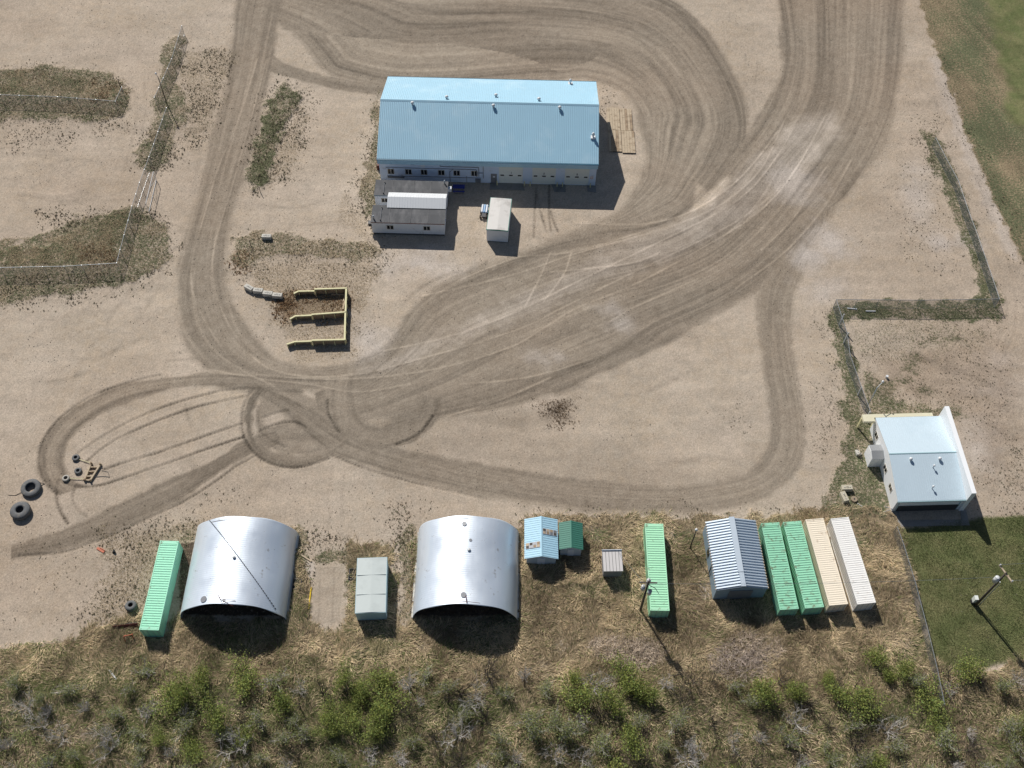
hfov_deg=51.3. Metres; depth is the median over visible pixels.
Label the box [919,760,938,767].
olive shrub
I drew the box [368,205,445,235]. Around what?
office trailer
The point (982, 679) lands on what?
bare shrub
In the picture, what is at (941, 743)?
olive shrub
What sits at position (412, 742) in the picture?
olive shrub
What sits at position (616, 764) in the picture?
green shrub
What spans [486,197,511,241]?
storage box
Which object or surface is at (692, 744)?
bare shrub
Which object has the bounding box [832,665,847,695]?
bare shrub
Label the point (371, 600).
storage box
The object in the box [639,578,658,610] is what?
utility pole
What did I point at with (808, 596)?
shipping container
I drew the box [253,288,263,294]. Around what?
concrete block
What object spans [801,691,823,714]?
bare shrub
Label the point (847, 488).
concrete block
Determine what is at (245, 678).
green shrub
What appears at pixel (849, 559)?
shipping container
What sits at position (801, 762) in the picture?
bare shrub
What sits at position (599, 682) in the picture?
bare shrub
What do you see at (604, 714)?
bare shrub
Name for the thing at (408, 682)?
bare shrub
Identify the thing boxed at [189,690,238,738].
green shrub
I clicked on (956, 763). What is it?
bare shrub
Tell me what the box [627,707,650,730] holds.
olive shrub
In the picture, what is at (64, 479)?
tyre
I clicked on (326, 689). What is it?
bare shrub
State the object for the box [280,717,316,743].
olive shrub
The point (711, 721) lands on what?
bare shrub
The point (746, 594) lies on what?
double door
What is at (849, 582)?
overhead wire
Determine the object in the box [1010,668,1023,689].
bare shrub
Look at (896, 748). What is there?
olive shrub
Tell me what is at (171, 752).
bare shrub
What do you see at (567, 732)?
olive shrub
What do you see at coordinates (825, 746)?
olive shrub
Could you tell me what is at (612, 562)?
shed
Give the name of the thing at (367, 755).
bare shrub
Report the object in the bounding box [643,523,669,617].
shipping container
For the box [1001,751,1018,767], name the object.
olive shrub
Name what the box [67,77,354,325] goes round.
rusty weeds
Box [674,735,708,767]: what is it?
bare shrub
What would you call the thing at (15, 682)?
olive shrub
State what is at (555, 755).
bare shrub
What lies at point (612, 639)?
brush heap
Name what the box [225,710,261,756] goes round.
green shrub
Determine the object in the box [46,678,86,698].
olive shrub
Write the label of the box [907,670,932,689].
olive shrub
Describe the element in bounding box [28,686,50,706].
olive shrub
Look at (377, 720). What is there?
green shrub
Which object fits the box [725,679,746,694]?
olive shrub
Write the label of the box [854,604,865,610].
door
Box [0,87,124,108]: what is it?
chain link fence
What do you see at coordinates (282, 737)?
olive shrub
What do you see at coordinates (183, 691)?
green shrub
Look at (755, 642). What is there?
brush heap
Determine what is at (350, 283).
scattered weeds
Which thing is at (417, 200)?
link building
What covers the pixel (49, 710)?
bare shrub
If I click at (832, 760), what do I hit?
olive shrub
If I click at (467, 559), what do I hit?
quonset shelter
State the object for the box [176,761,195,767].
olive shrub
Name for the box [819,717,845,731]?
bare shrub
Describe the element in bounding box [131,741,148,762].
olive shrub
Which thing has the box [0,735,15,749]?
bare shrub
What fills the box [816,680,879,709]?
green shrub
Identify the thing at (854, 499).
stump disc
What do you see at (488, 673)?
bare shrub
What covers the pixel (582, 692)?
green shrub
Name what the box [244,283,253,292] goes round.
concrete block
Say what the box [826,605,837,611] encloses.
door
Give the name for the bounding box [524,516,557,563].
shed
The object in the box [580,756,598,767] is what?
olive shrub
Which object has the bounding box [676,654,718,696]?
bare shrub
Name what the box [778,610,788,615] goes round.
door
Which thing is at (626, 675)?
green shrub
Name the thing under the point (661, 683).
bare shrub
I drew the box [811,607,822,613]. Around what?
door
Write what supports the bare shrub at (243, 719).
on the ground at (654, 380)
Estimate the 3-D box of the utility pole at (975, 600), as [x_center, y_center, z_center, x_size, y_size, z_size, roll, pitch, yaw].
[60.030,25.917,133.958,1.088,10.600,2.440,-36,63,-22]
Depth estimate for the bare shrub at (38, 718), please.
127.03 m
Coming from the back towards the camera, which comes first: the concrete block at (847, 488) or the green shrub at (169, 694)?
the concrete block at (847, 488)
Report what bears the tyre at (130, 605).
on the ground at (654, 380)
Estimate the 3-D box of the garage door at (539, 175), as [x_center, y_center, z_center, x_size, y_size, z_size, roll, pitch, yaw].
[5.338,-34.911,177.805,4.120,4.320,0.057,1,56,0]
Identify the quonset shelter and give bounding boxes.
[180,516,298,618]
[411,515,519,619]
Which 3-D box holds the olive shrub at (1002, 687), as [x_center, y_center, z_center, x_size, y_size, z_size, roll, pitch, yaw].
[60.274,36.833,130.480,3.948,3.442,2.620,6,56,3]
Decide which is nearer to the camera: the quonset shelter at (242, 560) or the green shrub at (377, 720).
the green shrub at (377, 720)
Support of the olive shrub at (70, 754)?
on the ground at (654, 380)
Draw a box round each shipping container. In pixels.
[139,540,182,636]
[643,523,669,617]
[758,522,798,615]
[780,521,823,614]
[802,518,847,612]
[827,517,875,610]
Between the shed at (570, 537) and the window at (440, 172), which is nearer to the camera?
the shed at (570, 537)
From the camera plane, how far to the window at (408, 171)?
178.10 m
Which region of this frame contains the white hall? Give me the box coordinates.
[855,406,975,511]
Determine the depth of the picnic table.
178.10 m
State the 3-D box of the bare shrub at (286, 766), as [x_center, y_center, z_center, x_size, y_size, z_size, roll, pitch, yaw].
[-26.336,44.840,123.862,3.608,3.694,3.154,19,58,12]
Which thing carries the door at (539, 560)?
in the shed at (540, 539)
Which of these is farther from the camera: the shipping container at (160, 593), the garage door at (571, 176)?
the garage door at (571, 176)
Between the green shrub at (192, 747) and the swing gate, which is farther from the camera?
the swing gate
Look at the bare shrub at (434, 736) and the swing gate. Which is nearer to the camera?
the bare shrub at (434, 736)
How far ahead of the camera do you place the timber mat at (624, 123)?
188.38 m
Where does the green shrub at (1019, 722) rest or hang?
on the ground at (654, 380)
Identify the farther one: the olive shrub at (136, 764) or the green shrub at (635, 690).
the green shrub at (635, 690)
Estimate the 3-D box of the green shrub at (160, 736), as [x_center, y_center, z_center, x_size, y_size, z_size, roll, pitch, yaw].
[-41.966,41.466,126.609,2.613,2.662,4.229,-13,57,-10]
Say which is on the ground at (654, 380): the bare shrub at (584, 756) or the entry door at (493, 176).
the bare shrub at (584, 756)
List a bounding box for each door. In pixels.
[141,630,152,635]
[149,630,161,636]
[491,174,496,182]
[498,167,523,182]
[531,168,556,183]
[537,558,544,563]
[564,168,589,184]
[567,550,573,555]
[649,611,659,616]
[658,611,667,616]
[726,590,752,598]
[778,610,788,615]
[786,609,796,615]
[802,608,813,614]
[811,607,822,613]
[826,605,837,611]
[835,604,846,610]
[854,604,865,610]
[862,603,873,609]
[896,504,957,510]
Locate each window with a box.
[387,169,393,173]
[405,169,411,174]
[420,169,426,174]
[438,170,444,175]
[453,170,459,175]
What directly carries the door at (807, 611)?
in the shipping container at (808, 596)
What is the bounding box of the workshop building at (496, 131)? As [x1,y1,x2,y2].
[376,76,598,187]
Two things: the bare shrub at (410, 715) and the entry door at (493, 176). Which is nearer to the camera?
the bare shrub at (410, 715)
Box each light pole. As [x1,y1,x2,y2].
[155,72,166,103]
[865,380,883,410]
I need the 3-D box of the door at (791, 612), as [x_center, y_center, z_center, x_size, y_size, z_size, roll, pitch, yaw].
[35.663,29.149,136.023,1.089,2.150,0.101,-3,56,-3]
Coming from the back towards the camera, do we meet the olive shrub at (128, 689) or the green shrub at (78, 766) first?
the olive shrub at (128, 689)
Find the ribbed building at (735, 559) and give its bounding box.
[703,517,768,598]
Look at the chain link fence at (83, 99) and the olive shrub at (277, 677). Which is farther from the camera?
the chain link fence at (83, 99)
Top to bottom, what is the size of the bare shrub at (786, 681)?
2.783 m
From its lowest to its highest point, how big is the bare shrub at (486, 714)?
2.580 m
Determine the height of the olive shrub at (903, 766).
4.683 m
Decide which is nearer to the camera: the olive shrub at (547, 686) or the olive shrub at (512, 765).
the olive shrub at (512, 765)
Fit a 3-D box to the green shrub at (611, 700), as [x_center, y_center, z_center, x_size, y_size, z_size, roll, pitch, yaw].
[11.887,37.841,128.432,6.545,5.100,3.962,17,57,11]
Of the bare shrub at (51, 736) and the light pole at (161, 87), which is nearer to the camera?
the bare shrub at (51, 736)
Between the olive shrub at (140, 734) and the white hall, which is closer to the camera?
the olive shrub at (140, 734)
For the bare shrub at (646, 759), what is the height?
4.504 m
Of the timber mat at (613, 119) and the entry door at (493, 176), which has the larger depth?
the timber mat at (613, 119)
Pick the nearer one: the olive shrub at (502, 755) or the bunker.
the olive shrub at (502, 755)
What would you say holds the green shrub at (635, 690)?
on the ground at (654, 380)
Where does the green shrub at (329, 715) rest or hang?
on the ground at (654, 380)
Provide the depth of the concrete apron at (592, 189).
179.15 m
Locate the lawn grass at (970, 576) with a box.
[900,513,1023,672]
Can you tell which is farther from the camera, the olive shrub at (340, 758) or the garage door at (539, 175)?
the garage door at (539, 175)
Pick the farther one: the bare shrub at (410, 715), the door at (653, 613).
the door at (653, 613)
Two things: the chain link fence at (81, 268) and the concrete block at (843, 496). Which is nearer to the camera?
the concrete block at (843, 496)
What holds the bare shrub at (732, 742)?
on the ground at (654, 380)
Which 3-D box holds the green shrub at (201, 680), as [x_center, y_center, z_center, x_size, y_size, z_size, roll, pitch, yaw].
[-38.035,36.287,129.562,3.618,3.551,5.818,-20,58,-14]
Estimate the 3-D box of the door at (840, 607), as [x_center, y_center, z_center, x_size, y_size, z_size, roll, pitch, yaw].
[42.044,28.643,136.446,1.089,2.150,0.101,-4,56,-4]
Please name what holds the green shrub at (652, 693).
on the ground at (654, 380)
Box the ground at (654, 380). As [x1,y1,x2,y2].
[0,0,1023,767]
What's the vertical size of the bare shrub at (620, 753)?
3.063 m
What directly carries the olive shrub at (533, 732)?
on the ground at (654, 380)
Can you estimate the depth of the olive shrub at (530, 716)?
127.61 m
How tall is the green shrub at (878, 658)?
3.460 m
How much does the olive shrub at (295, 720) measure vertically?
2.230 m
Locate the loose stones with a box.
[0,0,1023,638]
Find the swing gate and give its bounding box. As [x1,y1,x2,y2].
[145,171,156,210]
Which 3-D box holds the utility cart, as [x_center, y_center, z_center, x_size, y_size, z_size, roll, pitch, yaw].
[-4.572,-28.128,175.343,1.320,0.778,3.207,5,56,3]
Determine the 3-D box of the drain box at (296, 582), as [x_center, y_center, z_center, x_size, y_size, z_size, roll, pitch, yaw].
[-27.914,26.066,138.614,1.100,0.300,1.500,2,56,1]
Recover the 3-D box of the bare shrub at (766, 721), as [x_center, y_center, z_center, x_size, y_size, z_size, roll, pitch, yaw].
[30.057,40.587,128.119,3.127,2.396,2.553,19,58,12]
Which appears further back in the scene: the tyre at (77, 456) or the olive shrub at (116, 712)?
the tyre at (77, 456)
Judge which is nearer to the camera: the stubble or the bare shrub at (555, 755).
the bare shrub at (555, 755)
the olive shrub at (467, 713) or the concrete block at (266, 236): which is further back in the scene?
the concrete block at (266, 236)
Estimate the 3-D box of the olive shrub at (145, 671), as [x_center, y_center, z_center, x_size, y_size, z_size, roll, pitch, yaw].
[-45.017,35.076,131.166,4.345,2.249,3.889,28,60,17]
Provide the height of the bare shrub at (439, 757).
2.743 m
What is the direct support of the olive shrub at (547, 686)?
on the ground at (654, 380)
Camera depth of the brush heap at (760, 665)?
133.14 m
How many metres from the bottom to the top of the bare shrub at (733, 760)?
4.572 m
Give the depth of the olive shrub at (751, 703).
129.55 m
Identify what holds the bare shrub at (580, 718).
on the ground at (654, 380)
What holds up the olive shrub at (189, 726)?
on the ground at (654, 380)
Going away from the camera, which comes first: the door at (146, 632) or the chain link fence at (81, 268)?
the door at (146, 632)
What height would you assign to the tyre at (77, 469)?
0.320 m
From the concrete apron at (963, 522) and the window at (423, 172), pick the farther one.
the window at (423, 172)
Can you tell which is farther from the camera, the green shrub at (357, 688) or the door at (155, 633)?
the door at (155, 633)
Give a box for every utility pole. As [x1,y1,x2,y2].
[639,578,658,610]
[970,564,1012,606]
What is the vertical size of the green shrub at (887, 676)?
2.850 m
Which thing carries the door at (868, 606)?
in the shipping container at (849, 559)
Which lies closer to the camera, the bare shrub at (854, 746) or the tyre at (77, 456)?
the bare shrub at (854, 746)
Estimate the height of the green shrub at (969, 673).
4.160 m
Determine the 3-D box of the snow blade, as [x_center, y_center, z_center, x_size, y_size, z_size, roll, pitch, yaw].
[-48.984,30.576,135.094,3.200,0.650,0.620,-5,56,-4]
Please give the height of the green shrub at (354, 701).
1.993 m
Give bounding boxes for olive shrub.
[1,669,22,693]
[27,746,60,767]
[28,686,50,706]
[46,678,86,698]
[58,746,81,762]
[95,702,126,722]
[118,676,138,699]
[121,722,148,744]
[122,754,147,767]
[128,652,158,685]
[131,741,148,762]
[165,705,199,745]
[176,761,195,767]
[210,718,240,744]
[241,703,270,733]
[249,664,291,700]
[249,751,270,765]
[267,725,299,747]
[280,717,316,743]
[283,708,301,730]
[326,742,354,766]
[361,757,381,767]
[397,732,424,749]
[412,661,435,689]
[431,676,463,700]
[453,697,476,729]
[484,724,512,748]
[488,743,515,763]
[490,678,517,703]
[501,758,521,767]
[506,707,549,732]
[521,711,552,747]
[533,674,558,702]
[544,699,565,740]
[549,711,590,747]
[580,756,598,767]
[586,725,618,760]
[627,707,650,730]
[653,736,673,756]
[663,700,691,741]
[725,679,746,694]
[737,689,764,709]
[771,719,806,753]
[818,736,832,753]
[822,746,846,767]
[837,710,867,733]
[846,749,879,767]
[880,734,911,756]
[896,756,922,767]
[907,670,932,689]
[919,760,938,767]
[926,719,963,761]
[976,756,1001,767]
[989,676,1021,695]
[995,713,1023,744]
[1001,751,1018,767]
[1003,727,1023,759]
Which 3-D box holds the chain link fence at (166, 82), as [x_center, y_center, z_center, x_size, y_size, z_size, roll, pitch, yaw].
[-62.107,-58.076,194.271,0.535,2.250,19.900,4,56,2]
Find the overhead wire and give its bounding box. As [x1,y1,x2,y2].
[650,577,989,583]
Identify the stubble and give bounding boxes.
[531,394,581,430]
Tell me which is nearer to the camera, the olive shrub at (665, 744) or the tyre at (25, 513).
the olive shrub at (665, 744)
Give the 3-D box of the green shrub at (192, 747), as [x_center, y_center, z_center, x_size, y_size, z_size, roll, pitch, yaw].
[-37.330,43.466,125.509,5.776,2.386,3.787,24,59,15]
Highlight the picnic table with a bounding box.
[453,184,464,191]
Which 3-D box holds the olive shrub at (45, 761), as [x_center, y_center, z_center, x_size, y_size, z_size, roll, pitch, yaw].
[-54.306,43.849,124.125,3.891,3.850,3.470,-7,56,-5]
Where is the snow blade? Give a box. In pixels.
[112,622,137,628]
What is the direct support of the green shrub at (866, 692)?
on the ground at (654, 380)
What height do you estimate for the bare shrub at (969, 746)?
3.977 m
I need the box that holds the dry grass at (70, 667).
[0,499,1023,767]
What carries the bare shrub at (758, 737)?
on the ground at (654, 380)
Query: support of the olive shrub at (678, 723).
on the ground at (654, 380)
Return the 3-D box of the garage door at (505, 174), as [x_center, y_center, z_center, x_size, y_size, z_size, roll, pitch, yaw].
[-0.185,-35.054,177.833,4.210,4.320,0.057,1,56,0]
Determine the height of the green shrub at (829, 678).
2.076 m
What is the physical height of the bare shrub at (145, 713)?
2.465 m
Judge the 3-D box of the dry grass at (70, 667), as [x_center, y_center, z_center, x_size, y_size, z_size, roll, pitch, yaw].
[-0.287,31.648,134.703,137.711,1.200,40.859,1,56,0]
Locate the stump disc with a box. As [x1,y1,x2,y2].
[851,496,857,501]
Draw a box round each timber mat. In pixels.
[607,108,619,129]
[608,130,621,151]
[620,109,632,130]
[621,131,635,152]
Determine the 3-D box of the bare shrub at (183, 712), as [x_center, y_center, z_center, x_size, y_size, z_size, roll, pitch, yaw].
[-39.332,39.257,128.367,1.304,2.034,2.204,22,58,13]
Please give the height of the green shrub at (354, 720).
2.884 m
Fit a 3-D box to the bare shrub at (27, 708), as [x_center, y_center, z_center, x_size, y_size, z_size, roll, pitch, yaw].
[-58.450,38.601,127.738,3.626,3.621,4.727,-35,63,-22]
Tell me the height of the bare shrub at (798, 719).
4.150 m
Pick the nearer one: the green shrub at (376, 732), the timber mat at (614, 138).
the green shrub at (376, 732)
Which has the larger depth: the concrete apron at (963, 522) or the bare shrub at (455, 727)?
the concrete apron at (963, 522)
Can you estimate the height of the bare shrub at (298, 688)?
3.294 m
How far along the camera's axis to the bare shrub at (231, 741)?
125.70 m
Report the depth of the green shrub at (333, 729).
126.83 m
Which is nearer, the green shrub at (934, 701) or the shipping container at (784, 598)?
the green shrub at (934, 701)
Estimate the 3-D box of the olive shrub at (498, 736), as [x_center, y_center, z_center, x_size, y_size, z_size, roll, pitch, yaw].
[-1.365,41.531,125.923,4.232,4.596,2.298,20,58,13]
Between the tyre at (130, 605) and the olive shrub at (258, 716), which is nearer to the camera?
the olive shrub at (258, 716)
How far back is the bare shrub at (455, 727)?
126.87 m
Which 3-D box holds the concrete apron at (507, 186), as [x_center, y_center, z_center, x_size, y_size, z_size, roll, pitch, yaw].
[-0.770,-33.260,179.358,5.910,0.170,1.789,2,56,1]
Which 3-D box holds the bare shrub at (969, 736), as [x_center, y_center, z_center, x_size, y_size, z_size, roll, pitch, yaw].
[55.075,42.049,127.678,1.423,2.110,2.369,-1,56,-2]
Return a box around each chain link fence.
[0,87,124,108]
[0,107,168,275]
[154,26,184,104]
[833,137,999,413]
[893,526,944,705]
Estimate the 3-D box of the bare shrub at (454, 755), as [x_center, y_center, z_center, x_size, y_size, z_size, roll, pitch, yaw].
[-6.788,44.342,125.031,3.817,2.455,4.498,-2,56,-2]
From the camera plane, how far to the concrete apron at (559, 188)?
179.09 m
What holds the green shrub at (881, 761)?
on the ground at (654, 380)
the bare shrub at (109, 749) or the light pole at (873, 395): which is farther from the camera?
the light pole at (873, 395)
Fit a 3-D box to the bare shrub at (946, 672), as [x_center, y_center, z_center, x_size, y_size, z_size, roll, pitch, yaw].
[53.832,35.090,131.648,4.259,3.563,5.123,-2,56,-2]
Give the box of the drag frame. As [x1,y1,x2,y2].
[69,459,109,481]
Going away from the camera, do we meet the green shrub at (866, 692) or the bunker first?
the green shrub at (866, 692)
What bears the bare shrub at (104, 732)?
on the ground at (654, 380)
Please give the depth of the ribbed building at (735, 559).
137.70 m
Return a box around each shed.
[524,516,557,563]
[559,520,582,555]
[601,549,622,576]
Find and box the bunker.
[286,287,351,347]
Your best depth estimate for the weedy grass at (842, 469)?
170.03 m
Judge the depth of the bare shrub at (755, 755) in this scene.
125.15 m
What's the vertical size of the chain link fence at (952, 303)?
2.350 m
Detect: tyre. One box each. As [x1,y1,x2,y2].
[10,501,30,519]
[21,479,41,497]
[62,475,69,481]
[72,454,79,460]
[74,467,81,474]
[125,600,136,611]
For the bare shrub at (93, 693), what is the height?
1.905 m
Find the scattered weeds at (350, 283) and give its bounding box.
[0,47,1023,650]
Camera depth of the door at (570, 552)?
140.66 m
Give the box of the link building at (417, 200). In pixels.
[387,192,446,210]
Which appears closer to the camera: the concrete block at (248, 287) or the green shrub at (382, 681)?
the green shrub at (382, 681)
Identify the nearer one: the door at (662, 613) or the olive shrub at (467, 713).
the olive shrub at (467, 713)
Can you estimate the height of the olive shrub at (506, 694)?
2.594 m
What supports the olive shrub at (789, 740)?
on the ground at (654, 380)
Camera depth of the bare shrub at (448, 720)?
127.95 m
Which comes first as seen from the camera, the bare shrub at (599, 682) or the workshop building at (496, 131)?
the bare shrub at (599, 682)
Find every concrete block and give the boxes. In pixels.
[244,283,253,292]
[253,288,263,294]
[261,234,271,239]
[262,290,272,297]
[272,292,282,298]
[839,491,848,502]
[840,485,852,491]
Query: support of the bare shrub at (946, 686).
on the ground at (654, 380)
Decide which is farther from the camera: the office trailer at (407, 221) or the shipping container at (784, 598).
the office trailer at (407, 221)
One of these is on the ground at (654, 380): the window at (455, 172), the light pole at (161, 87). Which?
the light pole at (161, 87)
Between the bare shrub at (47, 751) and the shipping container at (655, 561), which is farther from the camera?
the shipping container at (655, 561)
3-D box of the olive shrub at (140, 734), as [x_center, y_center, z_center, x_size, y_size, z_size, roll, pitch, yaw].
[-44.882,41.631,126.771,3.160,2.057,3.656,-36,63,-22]
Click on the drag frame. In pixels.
(89, 471)
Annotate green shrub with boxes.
[66,760,87,767]
[135,670,201,720]
[146,718,169,747]
[166,664,196,708]
[168,732,214,764]
[182,656,213,700]
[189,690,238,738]
[221,644,269,705]
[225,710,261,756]
[265,688,301,720]
[307,718,353,739]
[317,689,341,729]
[327,692,368,745]
[329,655,353,692]
[339,693,362,716]
[346,676,373,706]
[353,661,403,695]
[358,716,393,745]
[361,693,398,734]
[365,681,420,722]
[549,660,602,726]
[566,668,581,686]
[586,677,634,718]
[595,647,651,695]
[604,748,631,767]
[609,711,657,766]
[616,676,652,699]
[631,678,664,708]
[722,757,746,767]
[747,671,783,713]
[782,675,812,705]
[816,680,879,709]
[821,668,835,688]
[836,673,899,725]
[857,750,894,767]
[860,642,893,668]
[880,665,901,685]
[892,651,919,687]
[906,671,955,726]
[920,704,957,740]
[946,643,994,691]
[1011,710,1023,735]
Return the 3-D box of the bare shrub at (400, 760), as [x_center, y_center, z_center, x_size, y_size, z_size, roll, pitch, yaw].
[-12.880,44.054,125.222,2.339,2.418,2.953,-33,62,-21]
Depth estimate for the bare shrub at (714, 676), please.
130.95 m
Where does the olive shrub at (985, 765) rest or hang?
on the ground at (654, 380)
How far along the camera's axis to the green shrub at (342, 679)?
129.86 m
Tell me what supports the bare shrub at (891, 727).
on the ground at (654, 380)
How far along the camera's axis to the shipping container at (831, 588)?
138.69 m
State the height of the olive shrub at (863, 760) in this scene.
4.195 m
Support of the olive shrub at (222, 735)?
on the ground at (654, 380)
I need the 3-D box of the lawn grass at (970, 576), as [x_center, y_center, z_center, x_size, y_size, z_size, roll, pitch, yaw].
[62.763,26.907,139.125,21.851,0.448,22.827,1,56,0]
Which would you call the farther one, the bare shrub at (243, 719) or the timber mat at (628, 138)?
the timber mat at (628, 138)
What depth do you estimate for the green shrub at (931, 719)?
128.39 m
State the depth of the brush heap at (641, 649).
133.64 m
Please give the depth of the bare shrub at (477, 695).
129.04 m
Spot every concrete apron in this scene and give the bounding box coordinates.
[490,183,524,190]
[551,184,565,191]
[587,185,595,192]
[892,509,969,526]
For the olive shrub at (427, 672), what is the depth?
131.05 m
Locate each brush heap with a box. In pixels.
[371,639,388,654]
[587,631,635,662]
[608,632,669,668]
[704,639,781,682]
[718,627,786,664]
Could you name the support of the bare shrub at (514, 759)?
on the ground at (654, 380)
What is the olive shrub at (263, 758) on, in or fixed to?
on the ground at (654, 380)
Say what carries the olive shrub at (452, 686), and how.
on the ground at (654, 380)
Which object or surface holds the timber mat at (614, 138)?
on the ground at (654, 380)
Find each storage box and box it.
[355,557,387,619]
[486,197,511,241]
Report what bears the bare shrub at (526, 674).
on the ground at (654, 380)
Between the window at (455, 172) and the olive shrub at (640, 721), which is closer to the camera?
the olive shrub at (640, 721)
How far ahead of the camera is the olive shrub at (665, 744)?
126.10 m
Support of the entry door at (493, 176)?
in the workshop building at (496, 131)
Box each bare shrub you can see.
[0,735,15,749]
[10,686,35,722]
[25,711,55,730]
[28,735,64,761]
[37,703,54,717]
[39,720,71,744]
[75,697,89,713]
[82,686,100,700]
[87,722,114,741]
[88,731,123,763]
[136,699,161,722]
[163,744,179,758]
[177,703,188,716]
[215,723,253,763]
[229,699,255,726]
[281,753,294,767]
[286,745,302,765]
[289,675,306,699]
[313,673,334,699]
[359,746,377,765]
[391,745,412,767]
[392,693,433,736]
[399,666,416,692]
[422,728,448,744]
[427,745,447,762]
[433,702,458,730]
[438,716,477,755]
[440,744,467,767]
[447,675,482,702]
[458,672,487,718]
[466,702,495,738]
[482,643,508,689]
[512,749,524,764]
[516,667,532,681]
[541,740,570,763]
[566,744,595,765]
[576,713,588,729]
[579,667,616,697]
[585,700,610,729]
[609,742,629,759]
[633,731,665,767]
[655,673,674,688]
[666,665,704,713]
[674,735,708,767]
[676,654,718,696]
[681,735,696,753]
[698,705,738,740]
[699,666,722,686]
[714,741,749,767]
[727,723,740,750]
[739,736,774,767]
[749,729,769,744]
[754,711,772,731]
[772,658,794,690]
[782,700,813,733]
[797,751,816,767]
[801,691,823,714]
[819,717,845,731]
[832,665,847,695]
[835,722,875,762]
[872,715,907,739]
[932,653,968,686]
[941,678,959,697]
[952,760,965,767]
[955,727,993,763]
[965,726,976,742]
[973,668,989,689]
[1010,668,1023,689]
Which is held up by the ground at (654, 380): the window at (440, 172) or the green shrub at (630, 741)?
the green shrub at (630, 741)
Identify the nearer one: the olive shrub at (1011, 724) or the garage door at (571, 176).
the olive shrub at (1011, 724)
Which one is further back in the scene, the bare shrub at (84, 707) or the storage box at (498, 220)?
the storage box at (498, 220)
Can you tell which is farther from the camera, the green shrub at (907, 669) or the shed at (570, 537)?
the shed at (570, 537)
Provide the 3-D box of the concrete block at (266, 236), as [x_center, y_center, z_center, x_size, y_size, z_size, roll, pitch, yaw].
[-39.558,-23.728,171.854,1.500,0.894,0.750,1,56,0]
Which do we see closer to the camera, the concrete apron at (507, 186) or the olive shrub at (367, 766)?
the olive shrub at (367, 766)
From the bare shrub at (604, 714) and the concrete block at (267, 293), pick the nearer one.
the bare shrub at (604, 714)
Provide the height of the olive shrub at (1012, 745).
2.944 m
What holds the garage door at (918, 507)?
in the white hall
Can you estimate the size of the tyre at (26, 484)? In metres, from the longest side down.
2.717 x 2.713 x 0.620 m
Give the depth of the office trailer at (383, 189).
174.90 m
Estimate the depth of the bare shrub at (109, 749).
125.67 m
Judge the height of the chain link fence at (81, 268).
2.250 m
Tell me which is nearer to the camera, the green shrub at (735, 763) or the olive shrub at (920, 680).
the green shrub at (735, 763)
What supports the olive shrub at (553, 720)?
on the ground at (654, 380)
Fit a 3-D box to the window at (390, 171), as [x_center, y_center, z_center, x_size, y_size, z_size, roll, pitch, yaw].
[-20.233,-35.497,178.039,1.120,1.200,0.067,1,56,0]
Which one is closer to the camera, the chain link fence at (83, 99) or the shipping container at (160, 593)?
the shipping container at (160, 593)
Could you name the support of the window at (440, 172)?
in the workshop building at (496, 131)
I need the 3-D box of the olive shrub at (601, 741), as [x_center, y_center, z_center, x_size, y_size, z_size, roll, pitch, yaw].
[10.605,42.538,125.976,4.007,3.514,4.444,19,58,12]
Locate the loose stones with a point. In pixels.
(482, 256)
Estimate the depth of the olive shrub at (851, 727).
127.82 m
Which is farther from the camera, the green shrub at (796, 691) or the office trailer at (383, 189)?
the office trailer at (383, 189)
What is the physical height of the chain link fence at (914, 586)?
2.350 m
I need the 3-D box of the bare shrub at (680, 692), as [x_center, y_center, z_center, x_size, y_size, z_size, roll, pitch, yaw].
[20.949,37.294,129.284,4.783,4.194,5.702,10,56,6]
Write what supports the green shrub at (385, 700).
on the ground at (654, 380)
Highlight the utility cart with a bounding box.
[479,204,488,219]
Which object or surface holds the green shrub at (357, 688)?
on the ground at (654, 380)
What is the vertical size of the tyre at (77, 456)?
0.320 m
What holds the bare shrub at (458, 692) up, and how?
on the ground at (654, 380)
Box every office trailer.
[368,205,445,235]
[374,180,451,206]
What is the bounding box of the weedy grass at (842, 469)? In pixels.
[0,37,1005,616]
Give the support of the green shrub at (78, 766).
on the ground at (654, 380)
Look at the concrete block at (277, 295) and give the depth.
164.83 m
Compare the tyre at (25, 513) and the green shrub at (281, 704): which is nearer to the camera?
the green shrub at (281, 704)
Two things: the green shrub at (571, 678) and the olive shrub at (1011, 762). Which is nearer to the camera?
the olive shrub at (1011, 762)
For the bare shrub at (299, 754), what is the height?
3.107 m
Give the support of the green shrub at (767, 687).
on the ground at (654, 380)

